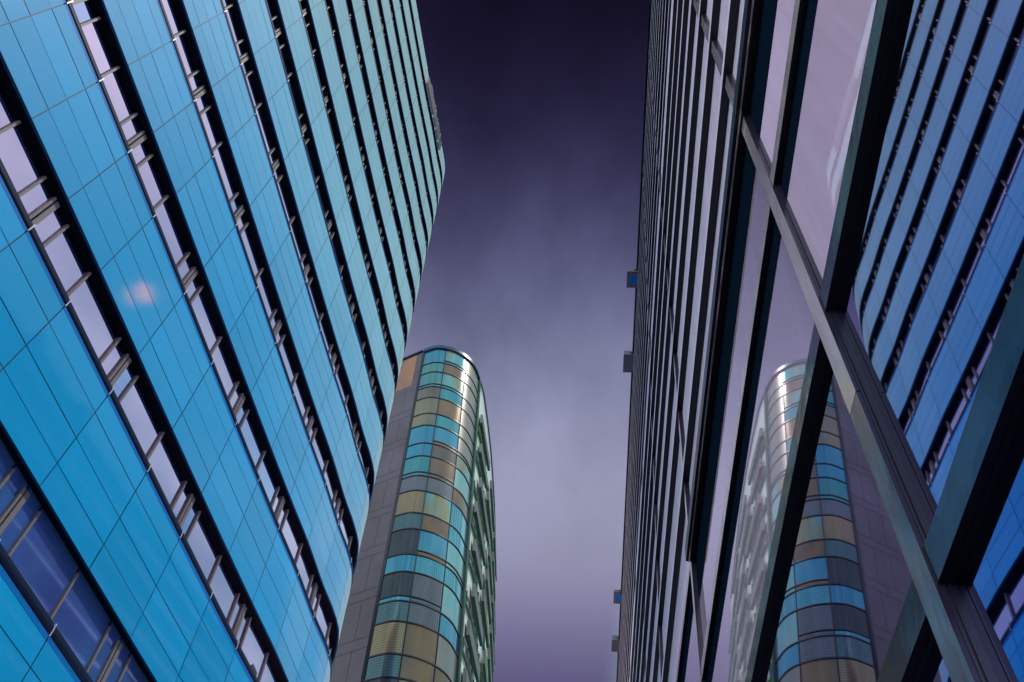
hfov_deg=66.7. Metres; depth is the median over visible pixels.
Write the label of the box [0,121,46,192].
window pane
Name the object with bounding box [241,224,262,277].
window pane
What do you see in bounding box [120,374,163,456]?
window pane
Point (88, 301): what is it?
window pane
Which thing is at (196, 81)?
window pane
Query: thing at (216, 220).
office tower
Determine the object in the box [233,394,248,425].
window pane
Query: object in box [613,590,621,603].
floodlight
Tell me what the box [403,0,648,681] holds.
sky
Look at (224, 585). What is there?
window pane
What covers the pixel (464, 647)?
ribbon window
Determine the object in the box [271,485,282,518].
window pane
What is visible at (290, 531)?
upper window panes
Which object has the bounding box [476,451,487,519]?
ribbon window
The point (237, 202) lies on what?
window pane
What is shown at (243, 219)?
window pane
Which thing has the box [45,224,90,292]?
window pane
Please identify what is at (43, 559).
window pane
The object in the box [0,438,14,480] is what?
window pane
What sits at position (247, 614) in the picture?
window pane
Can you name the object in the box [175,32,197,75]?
window pane
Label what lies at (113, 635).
window pane
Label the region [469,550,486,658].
ribbon window
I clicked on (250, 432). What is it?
window pane
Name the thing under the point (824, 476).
glass building
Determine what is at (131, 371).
window pane
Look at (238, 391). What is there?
window pane
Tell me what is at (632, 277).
floodlight
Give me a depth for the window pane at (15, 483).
12.60 m
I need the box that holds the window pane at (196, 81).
[189,71,203,91]
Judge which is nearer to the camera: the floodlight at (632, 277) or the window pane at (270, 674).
the window pane at (270, 674)
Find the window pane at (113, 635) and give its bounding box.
[88,622,120,681]
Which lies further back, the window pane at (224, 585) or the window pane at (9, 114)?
the window pane at (224, 585)
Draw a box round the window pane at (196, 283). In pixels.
[187,269,201,299]
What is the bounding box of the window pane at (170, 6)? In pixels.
[162,0,184,34]
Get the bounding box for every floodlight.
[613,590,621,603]
[626,268,637,287]
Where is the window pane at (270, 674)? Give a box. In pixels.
[261,650,281,681]
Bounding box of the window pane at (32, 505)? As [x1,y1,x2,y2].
[0,487,40,552]
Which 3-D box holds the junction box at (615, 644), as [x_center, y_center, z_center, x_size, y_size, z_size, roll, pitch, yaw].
[5.433,15.493,39.843,0.660,0.290,1.020,2,-57,8]
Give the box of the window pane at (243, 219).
[237,212,247,230]
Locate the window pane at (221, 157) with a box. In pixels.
[214,144,238,199]
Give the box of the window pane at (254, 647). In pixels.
[242,614,267,678]
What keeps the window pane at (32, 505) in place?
in the office tower at (216, 220)
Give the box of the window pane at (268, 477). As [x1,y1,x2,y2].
[258,449,278,503]
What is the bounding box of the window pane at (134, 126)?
[121,114,144,140]
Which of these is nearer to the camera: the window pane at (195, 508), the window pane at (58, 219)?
the window pane at (58, 219)
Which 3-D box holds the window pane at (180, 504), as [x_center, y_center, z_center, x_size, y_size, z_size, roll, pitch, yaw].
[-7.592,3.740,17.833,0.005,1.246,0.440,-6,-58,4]
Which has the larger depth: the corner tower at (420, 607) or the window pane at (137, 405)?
the corner tower at (420, 607)
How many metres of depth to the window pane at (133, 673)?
15.40 m
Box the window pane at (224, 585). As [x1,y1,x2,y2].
[209,553,238,619]
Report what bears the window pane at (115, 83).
in the office tower at (216, 220)
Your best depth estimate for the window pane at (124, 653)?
14.96 m
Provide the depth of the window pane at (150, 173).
18.04 m
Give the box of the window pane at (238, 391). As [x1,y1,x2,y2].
[227,381,243,415]
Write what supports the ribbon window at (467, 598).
in the corner tower at (420, 607)
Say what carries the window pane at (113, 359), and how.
in the office tower at (216, 220)
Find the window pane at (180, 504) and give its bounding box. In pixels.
[173,479,192,519]
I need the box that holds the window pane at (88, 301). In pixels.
[63,272,120,359]
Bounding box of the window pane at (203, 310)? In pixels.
[190,286,221,351]
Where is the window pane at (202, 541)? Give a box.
[188,509,220,581]
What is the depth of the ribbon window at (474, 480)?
88.66 m
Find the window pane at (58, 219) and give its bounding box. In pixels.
[25,200,68,243]
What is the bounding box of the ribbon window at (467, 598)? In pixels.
[466,591,481,675]
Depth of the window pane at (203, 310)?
20.04 m
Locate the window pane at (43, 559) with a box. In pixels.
[10,508,78,615]
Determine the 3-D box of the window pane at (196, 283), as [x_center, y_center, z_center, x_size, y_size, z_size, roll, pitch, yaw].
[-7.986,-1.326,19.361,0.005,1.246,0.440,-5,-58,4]
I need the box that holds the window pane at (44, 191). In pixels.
[20,176,57,214]
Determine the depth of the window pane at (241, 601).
20.04 m
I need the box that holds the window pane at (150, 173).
[138,154,167,207]
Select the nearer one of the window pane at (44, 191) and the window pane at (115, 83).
the window pane at (44, 191)
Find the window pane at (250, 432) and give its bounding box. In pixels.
[241,408,264,467]
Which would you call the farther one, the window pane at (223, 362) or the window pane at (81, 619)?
the window pane at (223, 362)
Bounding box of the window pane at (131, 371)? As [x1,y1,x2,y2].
[107,355,137,398]
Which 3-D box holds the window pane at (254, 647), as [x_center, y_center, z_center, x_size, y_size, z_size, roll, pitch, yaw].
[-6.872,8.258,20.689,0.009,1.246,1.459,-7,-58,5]
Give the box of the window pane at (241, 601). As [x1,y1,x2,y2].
[229,591,244,630]
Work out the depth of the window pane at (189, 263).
19.24 m
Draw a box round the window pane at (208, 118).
[201,108,221,149]
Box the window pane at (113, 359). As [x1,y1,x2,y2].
[101,336,129,376]
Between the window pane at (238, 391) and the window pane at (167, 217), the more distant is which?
the window pane at (238, 391)
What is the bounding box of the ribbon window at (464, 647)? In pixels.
[462,636,473,681]
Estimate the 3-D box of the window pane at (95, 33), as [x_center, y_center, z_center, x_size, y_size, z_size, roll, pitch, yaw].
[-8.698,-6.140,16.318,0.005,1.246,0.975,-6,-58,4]
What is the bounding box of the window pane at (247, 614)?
[235,603,250,650]
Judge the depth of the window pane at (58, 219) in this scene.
14.26 m
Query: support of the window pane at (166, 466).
in the office tower at (216, 220)
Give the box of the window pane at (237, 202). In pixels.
[231,194,242,213]
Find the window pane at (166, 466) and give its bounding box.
[146,430,185,505]
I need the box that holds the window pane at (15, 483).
[0,465,27,515]
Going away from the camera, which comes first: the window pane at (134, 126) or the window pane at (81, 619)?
the window pane at (81, 619)
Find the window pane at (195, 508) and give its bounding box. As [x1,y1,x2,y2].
[179,494,199,538]
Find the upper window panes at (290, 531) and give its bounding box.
[223,0,428,649]
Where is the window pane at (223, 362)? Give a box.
[209,336,237,400]
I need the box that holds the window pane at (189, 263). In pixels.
[178,251,195,280]
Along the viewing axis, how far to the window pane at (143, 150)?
17.68 m
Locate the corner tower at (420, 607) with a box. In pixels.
[330,345,496,681]
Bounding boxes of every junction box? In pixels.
[611,635,619,651]
[623,351,633,372]
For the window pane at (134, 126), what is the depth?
17.38 m
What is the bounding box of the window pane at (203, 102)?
[196,89,209,112]
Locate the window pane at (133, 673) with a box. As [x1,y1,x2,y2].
[120,654,148,681]
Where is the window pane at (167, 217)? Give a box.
[155,196,189,265]
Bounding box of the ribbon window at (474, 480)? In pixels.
[474,480,484,540]
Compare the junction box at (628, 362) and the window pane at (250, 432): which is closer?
the window pane at (250, 432)
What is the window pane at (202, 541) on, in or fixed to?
in the office tower at (216, 220)
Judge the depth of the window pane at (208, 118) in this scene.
21.47 m
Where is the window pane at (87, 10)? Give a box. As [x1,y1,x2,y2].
[73,0,99,23]
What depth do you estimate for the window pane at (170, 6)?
19.91 m
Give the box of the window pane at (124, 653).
[105,638,129,681]
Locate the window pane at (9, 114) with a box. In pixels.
[0,75,20,128]
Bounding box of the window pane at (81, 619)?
[52,569,110,668]
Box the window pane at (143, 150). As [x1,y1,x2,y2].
[131,134,152,164]
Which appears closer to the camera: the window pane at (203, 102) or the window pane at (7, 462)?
the window pane at (7, 462)
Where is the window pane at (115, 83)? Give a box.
[95,67,136,122]
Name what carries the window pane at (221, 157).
in the office tower at (216, 220)
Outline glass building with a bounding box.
[616,0,1023,681]
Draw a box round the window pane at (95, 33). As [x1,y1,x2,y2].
[82,19,118,74]
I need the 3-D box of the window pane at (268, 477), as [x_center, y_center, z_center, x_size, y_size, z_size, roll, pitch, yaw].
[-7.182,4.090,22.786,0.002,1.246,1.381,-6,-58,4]
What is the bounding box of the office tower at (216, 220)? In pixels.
[0,0,444,681]
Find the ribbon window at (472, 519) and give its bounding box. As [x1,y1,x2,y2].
[471,513,486,603]
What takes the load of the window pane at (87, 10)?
in the office tower at (216, 220)

